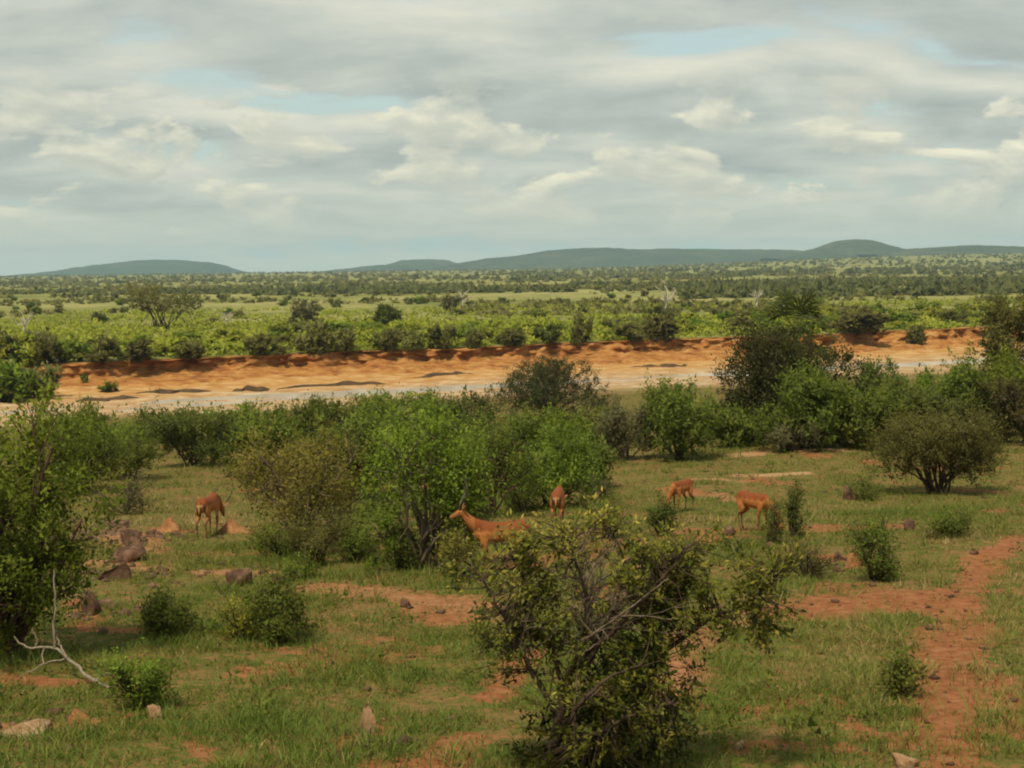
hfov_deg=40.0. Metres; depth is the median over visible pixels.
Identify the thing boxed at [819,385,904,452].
bush
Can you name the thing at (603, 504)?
shrub
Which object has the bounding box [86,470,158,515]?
shrub
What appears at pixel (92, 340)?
shrub
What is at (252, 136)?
sky
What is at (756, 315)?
shrub
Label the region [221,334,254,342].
shrub
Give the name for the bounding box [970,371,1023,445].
bush
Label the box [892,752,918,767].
rock
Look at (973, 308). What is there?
shrub
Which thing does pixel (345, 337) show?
shrub
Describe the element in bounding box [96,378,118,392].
shrub
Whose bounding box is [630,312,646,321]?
shrub
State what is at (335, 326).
shrub
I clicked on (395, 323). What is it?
shrub
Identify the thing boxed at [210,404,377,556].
bush
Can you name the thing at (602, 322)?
shrub
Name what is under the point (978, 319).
shrub
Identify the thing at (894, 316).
shrub
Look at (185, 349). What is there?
shrub
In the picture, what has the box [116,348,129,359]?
shrub
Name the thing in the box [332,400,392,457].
bush
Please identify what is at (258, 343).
shrub
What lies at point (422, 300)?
shrub
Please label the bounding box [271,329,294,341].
shrub
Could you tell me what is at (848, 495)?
rock
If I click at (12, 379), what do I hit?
shrub
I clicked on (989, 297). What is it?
shrub
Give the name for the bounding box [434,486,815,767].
bush
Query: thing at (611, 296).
shrub
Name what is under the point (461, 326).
shrub
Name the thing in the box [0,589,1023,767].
grass
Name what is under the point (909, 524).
rock
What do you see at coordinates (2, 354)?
shrub
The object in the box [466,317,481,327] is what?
shrub
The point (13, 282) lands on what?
scrub
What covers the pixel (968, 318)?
shrub
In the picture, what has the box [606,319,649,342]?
shrub
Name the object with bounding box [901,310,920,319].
shrub
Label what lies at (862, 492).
shrub
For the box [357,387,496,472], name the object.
bush
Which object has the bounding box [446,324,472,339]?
shrub
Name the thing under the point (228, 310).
shrub
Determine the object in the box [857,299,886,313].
shrub
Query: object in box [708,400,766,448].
bush
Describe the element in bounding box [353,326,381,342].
shrub
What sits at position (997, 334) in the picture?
tree
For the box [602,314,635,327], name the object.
shrub
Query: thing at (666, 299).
dead tree
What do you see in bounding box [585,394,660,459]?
bush
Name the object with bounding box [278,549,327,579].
shrub
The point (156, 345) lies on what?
shrub
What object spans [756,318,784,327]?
shrub
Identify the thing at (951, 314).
shrub
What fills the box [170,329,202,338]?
shrub
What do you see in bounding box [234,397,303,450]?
bush
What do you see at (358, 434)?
bush
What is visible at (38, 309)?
shrub
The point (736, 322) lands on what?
shrub
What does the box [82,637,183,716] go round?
shrub
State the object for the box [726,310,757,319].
shrub
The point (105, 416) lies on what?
bush
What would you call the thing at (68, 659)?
dead branch
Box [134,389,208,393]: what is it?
mud bar
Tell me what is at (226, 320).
dead tree
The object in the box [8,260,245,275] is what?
hill
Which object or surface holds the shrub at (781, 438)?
on the ground at (846, 606)
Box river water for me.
[0,357,1022,413]
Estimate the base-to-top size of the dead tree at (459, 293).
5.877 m
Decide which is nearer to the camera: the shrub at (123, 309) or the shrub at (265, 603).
the shrub at (265, 603)
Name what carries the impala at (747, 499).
on the ground at (846, 606)
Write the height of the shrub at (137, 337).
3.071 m
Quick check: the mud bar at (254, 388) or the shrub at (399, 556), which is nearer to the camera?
the shrub at (399, 556)
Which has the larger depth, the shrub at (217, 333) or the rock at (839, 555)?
the shrub at (217, 333)
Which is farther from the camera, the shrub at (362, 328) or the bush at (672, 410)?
the shrub at (362, 328)
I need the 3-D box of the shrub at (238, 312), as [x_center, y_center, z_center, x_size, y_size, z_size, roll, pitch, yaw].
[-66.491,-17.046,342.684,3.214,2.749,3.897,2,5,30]
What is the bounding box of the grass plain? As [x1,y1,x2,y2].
[0,254,1023,363]
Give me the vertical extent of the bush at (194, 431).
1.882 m
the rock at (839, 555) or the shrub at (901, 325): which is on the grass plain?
the shrub at (901, 325)
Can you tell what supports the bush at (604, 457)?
on the ground at (846, 606)
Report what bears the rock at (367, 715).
on the ground at (846, 606)
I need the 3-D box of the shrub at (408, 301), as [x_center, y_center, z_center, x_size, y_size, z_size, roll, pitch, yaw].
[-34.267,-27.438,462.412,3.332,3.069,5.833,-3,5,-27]
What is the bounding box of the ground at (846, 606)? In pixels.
[0,344,1023,767]
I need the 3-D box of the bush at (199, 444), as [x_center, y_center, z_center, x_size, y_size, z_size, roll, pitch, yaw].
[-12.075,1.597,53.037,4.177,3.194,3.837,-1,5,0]
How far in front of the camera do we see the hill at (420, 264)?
6489.20 m
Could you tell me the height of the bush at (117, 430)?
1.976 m
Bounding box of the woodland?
[0,253,1023,298]
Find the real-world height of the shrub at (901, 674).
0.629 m
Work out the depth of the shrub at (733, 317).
246.40 m
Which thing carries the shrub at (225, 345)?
on the grass plain
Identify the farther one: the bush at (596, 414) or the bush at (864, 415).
the bush at (596, 414)
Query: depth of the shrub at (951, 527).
26.62 m
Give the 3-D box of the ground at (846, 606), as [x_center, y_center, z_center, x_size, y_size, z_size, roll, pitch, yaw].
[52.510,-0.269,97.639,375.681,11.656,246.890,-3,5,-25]
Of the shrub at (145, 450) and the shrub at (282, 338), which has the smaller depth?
the shrub at (145, 450)
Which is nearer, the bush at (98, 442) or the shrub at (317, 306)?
the bush at (98, 442)
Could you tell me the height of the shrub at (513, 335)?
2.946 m
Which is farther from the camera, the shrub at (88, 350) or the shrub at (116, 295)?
the shrub at (116, 295)
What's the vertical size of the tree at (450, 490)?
3.165 m
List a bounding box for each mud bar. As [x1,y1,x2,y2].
[77,395,138,401]
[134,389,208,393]
[232,385,270,391]
[276,381,385,389]
[413,371,470,377]
[633,364,687,366]
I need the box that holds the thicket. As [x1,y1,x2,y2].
[0,295,1023,357]
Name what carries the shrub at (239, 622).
on the ground at (846, 606)
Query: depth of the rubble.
22.52 m
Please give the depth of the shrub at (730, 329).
225.98 m
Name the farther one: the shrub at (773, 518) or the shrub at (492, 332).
the shrub at (492, 332)
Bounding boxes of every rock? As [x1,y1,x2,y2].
[0,718,51,739]
[66,708,94,724]
[80,589,101,614]
[81,519,129,536]
[98,561,131,579]
[108,543,145,562]
[120,526,140,544]
[147,704,162,720]
[225,567,251,586]
[358,702,375,733]
[360,743,373,752]
[399,598,410,607]
[733,740,745,749]
[834,551,843,560]
[843,485,858,499]
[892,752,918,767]
[903,519,914,530]
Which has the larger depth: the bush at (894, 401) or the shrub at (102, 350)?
the shrub at (102, 350)
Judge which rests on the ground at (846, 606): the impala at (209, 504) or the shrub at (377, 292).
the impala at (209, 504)
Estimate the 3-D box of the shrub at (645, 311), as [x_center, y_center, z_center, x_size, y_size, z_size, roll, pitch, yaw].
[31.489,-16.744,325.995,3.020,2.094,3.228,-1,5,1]
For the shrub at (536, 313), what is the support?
on the grass plain
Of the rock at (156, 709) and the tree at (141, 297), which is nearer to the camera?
the rock at (156, 709)
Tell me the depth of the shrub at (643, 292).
530.05 m
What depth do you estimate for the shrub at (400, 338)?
203.65 m
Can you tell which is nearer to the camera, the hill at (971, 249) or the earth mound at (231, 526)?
the earth mound at (231, 526)
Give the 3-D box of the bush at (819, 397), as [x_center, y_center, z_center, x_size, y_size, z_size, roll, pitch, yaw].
[11.593,0.579,54.966,4.568,4.059,4.696,1,5,24]
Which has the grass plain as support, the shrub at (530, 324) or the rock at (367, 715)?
the shrub at (530, 324)
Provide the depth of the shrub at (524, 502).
36.33 m
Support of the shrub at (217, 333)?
on the grass plain
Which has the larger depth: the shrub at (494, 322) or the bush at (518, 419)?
the shrub at (494, 322)
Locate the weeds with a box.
[0,436,1023,767]
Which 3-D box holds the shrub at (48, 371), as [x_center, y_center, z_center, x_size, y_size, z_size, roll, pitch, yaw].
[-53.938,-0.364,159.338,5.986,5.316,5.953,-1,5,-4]
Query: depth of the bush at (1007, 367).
65.28 m
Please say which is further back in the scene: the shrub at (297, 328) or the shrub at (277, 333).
the shrub at (297, 328)
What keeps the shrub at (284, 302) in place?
on the grass plain
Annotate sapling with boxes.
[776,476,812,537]
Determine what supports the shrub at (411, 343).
on the river bank
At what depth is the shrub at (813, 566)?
22.53 m
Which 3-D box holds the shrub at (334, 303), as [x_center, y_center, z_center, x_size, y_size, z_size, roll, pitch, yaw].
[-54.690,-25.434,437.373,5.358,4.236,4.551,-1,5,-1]
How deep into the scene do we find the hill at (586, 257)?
5659.79 m
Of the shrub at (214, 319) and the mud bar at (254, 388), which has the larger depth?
the shrub at (214, 319)
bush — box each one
[0,373,144,661]
[29,392,137,492]
[40,404,123,443]
[67,409,166,452]
[118,399,202,442]
[133,388,242,467]
[157,410,232,447]
[190,399,266,441]
[210,401,310,479]
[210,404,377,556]
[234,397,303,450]
[263,390,340,438]
[294,398,392,503]
[312,389,386,435]
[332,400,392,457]
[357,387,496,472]
[358,384,439,422]
[425,384,504,439]
[430,398,559,518]
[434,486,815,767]
[481,351,621,417]
[492,395,586,449]
[498,418,624,510]
[525,406,602,450]
[537,428,626,490]
[571,401,632,444]
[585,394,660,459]
[630,364,726,462]
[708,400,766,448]
[745,355,870,452]
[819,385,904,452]
[847,374,917,441]
[852,353,903,417]
[852,401,1020,493]
[882,346,996,431]
[890,384,984,448]
[906,362,941,398]
[922,341,1023,434]
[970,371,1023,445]
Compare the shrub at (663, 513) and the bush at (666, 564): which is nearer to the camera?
the bush at (666, 564)
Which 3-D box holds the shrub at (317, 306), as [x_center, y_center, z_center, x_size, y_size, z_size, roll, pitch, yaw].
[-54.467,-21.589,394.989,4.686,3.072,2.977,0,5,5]
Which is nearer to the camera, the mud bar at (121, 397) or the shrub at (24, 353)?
the mud bar at (121, 397)
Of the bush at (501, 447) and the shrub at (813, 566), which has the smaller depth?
the shrub at (813, 566)
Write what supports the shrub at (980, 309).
on the grass plain
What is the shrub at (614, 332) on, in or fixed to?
on the grass plain
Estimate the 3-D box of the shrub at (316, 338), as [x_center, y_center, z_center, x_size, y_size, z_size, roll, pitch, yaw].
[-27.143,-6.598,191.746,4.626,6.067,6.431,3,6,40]
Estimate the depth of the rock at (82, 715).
13.15 m
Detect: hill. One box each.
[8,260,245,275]
[328,259,454,271]
[421,247,801,270]
[760,239,903,259]
[860,245,1023,256]
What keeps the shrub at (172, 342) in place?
on the grass plain
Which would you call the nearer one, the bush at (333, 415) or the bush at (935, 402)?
the bush at (935, 402)
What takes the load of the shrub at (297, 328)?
on the grass plain
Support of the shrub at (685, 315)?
on the grass plain
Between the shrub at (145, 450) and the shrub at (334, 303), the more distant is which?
the shrub at (334, 303)
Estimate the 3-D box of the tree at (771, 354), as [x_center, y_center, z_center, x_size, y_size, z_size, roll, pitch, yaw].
[11.631,-0.298,59.608,7.142,5.850,6.143,-1,5,0]
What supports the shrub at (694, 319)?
on the grass plain
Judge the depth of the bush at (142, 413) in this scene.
69.56 m
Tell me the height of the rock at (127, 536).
0.665 m
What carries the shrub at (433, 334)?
on the river bank
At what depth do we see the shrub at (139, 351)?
179.01 m
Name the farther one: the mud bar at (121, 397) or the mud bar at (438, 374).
the mud bar at (438, 374)
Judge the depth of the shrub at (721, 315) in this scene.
275.29 m
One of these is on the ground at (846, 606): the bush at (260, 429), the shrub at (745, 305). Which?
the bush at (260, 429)
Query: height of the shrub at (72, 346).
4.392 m
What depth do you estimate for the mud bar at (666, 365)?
196.27 m
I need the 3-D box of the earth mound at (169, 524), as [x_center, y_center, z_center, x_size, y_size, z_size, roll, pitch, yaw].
[-7.485,3.147,30.578,0.551,0.506,0.440,-1,5,0]
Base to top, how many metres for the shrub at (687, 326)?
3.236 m
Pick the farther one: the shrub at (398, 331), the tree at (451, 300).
the tree at (451, 300)
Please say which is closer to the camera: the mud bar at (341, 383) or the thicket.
the mud bar at (341, 383)
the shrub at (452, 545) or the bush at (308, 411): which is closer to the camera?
the shrub at (452, 545)
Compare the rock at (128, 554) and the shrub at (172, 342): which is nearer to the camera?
the rock at (128, 554)
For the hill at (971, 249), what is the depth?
4600.33 m
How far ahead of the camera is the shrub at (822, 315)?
258.48 m
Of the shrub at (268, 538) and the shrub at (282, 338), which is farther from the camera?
the shrub at (282, 338)
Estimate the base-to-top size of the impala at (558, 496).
0.863 m
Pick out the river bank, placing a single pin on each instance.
(157, 372)
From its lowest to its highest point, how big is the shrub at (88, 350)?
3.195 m
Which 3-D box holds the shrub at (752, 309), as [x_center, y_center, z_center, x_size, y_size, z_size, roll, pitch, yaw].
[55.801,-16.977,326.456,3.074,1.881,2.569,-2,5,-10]
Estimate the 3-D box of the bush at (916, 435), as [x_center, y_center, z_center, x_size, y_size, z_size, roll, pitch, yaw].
[12.446,1.883,41.115,5.157,2.909,3.393,-1,5,0]
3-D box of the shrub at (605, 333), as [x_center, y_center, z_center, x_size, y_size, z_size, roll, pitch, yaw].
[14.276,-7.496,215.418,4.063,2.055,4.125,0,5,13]
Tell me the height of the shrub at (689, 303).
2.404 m
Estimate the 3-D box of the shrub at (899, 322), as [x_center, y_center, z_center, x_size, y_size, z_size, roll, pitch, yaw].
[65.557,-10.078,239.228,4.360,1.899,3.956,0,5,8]
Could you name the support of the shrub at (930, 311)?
on the grass plain
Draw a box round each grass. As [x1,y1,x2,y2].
[0,391,1023,629]
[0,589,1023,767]
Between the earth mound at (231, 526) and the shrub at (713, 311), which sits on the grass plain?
the shrub at (713, 311)
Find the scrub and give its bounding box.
[0,252,1023,317]
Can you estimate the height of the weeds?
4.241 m
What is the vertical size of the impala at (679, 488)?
0.833 m
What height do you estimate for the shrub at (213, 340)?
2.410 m
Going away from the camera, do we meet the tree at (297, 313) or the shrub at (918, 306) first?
the tree at (297, 313)
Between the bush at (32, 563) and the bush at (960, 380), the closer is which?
the bush at (32, 563)
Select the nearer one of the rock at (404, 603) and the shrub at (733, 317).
the rock at (404, 603)
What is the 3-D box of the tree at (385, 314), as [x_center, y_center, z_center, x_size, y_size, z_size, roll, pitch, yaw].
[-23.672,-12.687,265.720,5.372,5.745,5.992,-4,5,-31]
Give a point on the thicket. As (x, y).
(94, 329)
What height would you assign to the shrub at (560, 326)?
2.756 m
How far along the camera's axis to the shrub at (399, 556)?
22.81 m
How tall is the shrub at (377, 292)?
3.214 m
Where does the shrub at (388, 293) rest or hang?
on the grass plain
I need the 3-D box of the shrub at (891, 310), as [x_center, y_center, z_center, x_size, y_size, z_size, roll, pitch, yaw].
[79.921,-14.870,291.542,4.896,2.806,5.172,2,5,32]
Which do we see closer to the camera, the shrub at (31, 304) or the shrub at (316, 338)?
the shrub at (316, 338)
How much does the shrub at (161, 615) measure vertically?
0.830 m
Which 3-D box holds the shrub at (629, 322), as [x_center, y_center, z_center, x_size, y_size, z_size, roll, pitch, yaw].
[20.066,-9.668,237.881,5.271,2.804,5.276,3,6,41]
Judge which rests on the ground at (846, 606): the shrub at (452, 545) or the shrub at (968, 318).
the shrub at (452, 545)
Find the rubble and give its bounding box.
[0,524,896,758]
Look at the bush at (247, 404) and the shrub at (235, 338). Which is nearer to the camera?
the bush at (247, 404)
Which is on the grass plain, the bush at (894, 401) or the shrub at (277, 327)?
the shrub at (277, 327)
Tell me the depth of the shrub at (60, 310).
399.77 m
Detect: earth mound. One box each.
[156,517,180,531]
[218,517,247,533]
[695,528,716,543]
[845,552,863,569]
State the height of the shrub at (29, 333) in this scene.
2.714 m
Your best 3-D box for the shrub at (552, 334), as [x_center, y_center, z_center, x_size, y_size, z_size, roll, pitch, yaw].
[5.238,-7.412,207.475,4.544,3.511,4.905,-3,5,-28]
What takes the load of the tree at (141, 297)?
on the grass plain
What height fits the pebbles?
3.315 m
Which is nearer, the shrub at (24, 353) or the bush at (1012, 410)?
the bush at (1012, 410)
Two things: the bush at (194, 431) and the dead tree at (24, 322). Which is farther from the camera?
the dead tree at (24, 322)
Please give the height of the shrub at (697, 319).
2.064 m
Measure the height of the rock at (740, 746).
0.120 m
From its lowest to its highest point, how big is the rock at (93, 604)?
0.622 m
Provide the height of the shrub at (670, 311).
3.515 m
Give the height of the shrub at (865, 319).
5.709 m
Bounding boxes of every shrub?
[0,327,22,361]
[0,332,45,365]
[0,341,36,402]
[0,348,11,370]
[13,330,58,336]
[17,357,63,398]
[27,301,35,307]
[27,326,61,366]
[31,306,42,313]
[42,333,87,363]
[51,307,65,313]
[80,372,88,382]
[82,329,121,363]
[82,339,117,358]
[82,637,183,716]
[85,337,101,347]
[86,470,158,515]
[90,310,110,322]
[92,417,167,479]
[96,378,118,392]
[107,307,119,312]
[111,291,118,298]
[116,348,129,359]
[117,331,152,345]
[118,306,128,312]
[122,336,157,363]
[128,580,218,640]
[151,342,170,355]
[159,332,204,356]
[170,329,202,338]
[171,336,207,360]
[197,337,222,349]
[200,584,263,642]
[204,317,219,323]
[206,340,243,353]
[209,326,248,339]
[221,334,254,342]
[222,306,232,314]
[225,555,325,646]
[232,309,245,317]
[238,505,317,558]
[242,329,291,357]
[253,290,260,295]
[264,322,289,332]
[269,330,285,336]
[270,499,360,566]
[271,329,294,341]
[275,299,288,305]
[276,334,295,346]
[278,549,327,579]
[287,319,314,334]
[289,314,334,355]
[312,302,323,310]
[324,514,392,563]
[325,322,358,331]
[326,322,355,353]
[328,296,343,307]
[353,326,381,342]
[355,329,383,342]
[359,322,374,330]
[360,321,382,327]
[360,324,387,331]
[366,328,401,351]
[371,513,426,571]
[372,289,383,294]
[374,317,410,334]
[377,326,421,336]
[386,289,394,295]
[395,335,406,344]
[398,318,423,330]
[401,328,425,352]
[403,297,412,303]
[413,296,427,303]
[421,511,486,581]
[424,322,459,351]
[441,322,471,331]
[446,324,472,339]
[463,325,488,348]
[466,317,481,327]
[476,323,508,341]
[477,323,509,334]
[478,319,507,327]
[495,328,527,346]
[496,467,548,514]
[510,320,528,329]
[513,320,544,330]
[527,323,562,344]
[529,309,549,318]
[538,320,569,329]
[568,483,634,539]
[569,307,595,346]
[577,466,619,501]
[595,329,617,336]
[599,313,617,327]
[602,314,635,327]
[606,291,615,298]
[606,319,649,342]
[607,323,622,338]
[619,298,628,303]
[619,319,642,324]
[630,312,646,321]
[635,318,652,325]
[638,486,687,536]
[640,312,684,341]
[641,289,648,295]
[641,308,652,314]
[650,304,669,314]
[659,305,681,318]
[673,312,700,319]
[674,317,695,335]
[681,301,692,308]
[684,286,696,293]
[689,317,713,326]
[689,318,705,322]
[693,322,711,332]
[708,307,720,314]
[715,310,733,320]
[716,316,756,326]
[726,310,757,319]
[726,326,748,331]
[728,315,757,324]
[735,303,749,309]
[744,309,771,323]
[746,307,757,312]
[750,487,791,543]
[754,412,825,452]
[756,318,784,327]
[770,527,849,577]
[783,320,803,325]
[815,312,833,320]
[816,306,839,315]
[826,302,890,335]
[836,495,913,582]
[842,467,884,500]
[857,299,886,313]
[858,635,947,702]
[886,312,916,323]
[887,307,907,313]
[887,319,910,326]
[896,324,906,328]
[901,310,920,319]
[904,322,927,344]
[914,300,943,312]
[914,496,987,538]
[919,306,946,316]
[935,308,973,321]
[955,302,981,317]
[959,301,980,311]
[959,316,973,323]
[969,316,991,322]
[973,301,994,310]
[982,293,994,303]
[991,295,1011,305]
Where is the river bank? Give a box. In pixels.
[22,326,1023,386]
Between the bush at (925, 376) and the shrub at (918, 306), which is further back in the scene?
the shrub at (918, 306)
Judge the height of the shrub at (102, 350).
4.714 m
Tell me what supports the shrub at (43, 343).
on the grass plain
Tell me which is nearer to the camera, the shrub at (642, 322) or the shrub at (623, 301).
the shrub at (642, 322)
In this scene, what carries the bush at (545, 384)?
on the ground at (846, 606)
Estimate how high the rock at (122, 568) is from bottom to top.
0.503 m
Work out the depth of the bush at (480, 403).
66.21 m
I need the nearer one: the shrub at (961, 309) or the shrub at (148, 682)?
the shrub at (148, 682)
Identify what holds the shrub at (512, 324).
on the grass plain
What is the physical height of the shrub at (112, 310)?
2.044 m
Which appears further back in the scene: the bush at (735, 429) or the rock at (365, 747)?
the bush at (735, 429)
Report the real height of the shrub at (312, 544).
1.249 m
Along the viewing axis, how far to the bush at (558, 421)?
57.21 m
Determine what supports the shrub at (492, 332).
on the grass plain
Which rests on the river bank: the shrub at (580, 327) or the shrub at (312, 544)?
the shrub at (580, 327)
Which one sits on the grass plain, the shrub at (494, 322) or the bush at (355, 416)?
the shrub at (494, 322)
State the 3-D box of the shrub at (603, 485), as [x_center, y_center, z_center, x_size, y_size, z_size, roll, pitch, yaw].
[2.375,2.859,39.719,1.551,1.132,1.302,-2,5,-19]
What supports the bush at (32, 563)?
on the ground at (846, 606)
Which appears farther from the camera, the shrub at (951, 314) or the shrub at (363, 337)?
the shrub at (951, 314)
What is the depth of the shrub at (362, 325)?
249.39 m
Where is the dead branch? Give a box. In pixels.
[14,570,116,687]
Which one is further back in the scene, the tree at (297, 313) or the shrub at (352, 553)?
the tree at (297, 313)
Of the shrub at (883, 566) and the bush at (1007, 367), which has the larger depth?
the bush at (1007, 367)
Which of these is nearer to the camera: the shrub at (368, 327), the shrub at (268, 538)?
the shrub at (268, 538)
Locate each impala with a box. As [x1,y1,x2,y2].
[196,484,231,538]
[449,476,531,574]
[550,485,566,526]
[661,478,693,510]
[736,490,785,529]
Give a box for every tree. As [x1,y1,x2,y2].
[12,311,33,330]
[115,278,204,328]
[222,312,232,323]
[286,298,318,323]
[339,381,511,574]
[371,302,402,324]
[438,289,463,313]
[456,290,470,305]
[655,279,676,307]
[708,309,873,440]
[750,290,764,306]
[967,286,1023,383]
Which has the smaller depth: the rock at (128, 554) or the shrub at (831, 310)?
the rock at (128, 554)
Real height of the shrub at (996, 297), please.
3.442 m
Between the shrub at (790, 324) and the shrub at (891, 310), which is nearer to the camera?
the shrub at (790, 324)
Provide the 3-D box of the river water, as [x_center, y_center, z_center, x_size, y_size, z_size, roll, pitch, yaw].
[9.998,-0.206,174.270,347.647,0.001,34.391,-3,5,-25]
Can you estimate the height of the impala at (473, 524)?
1.576 m
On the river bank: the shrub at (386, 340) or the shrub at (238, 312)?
the shrub at (386, 340)
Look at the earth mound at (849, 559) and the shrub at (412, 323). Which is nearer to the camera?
the earth mound at (849, 559)
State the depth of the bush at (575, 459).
37.26 m
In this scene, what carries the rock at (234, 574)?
on the ground at (846, 606)
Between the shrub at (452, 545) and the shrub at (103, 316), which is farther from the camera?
the shrub at (103, 316)
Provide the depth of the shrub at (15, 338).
174.18 m
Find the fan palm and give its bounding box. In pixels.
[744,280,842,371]
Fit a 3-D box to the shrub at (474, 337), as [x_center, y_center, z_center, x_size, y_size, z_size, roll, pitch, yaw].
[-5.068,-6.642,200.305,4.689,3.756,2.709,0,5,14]
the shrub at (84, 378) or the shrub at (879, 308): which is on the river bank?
the shrub at (84, 378)
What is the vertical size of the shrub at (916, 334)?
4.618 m
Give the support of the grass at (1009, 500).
on the ground at (846, 606)
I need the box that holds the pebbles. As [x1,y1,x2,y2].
[20,475,1023,767]
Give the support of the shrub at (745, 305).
on the grass plain
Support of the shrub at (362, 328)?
on the grass plain
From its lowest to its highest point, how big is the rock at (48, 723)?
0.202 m
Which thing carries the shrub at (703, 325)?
on the grass plain
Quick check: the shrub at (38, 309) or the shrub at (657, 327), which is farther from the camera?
the shrub at (38, 309)
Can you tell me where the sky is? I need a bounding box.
[0,0,1023,275]
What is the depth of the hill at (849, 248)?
5040.74 m
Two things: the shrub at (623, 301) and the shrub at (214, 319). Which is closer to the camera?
the shrub at (214, 319)
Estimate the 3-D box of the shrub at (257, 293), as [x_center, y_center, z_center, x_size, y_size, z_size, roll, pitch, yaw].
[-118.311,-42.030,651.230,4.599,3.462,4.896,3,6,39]
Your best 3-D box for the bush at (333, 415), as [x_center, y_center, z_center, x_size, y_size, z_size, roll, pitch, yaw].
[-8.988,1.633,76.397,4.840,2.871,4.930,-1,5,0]
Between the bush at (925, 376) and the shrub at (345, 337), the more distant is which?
the shrub at (345, 337)
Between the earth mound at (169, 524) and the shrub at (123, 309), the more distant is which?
the shrub at (123, 309)
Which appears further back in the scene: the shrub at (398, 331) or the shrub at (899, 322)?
the shrub at (899, 322)
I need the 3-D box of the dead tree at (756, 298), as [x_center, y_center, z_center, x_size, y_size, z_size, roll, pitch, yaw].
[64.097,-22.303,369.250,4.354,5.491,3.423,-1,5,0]
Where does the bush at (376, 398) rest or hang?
on the ground at (846, 606)
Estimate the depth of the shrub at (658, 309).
317.56 m
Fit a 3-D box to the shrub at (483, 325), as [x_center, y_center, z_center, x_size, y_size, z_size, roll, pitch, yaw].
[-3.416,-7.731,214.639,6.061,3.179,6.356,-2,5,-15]

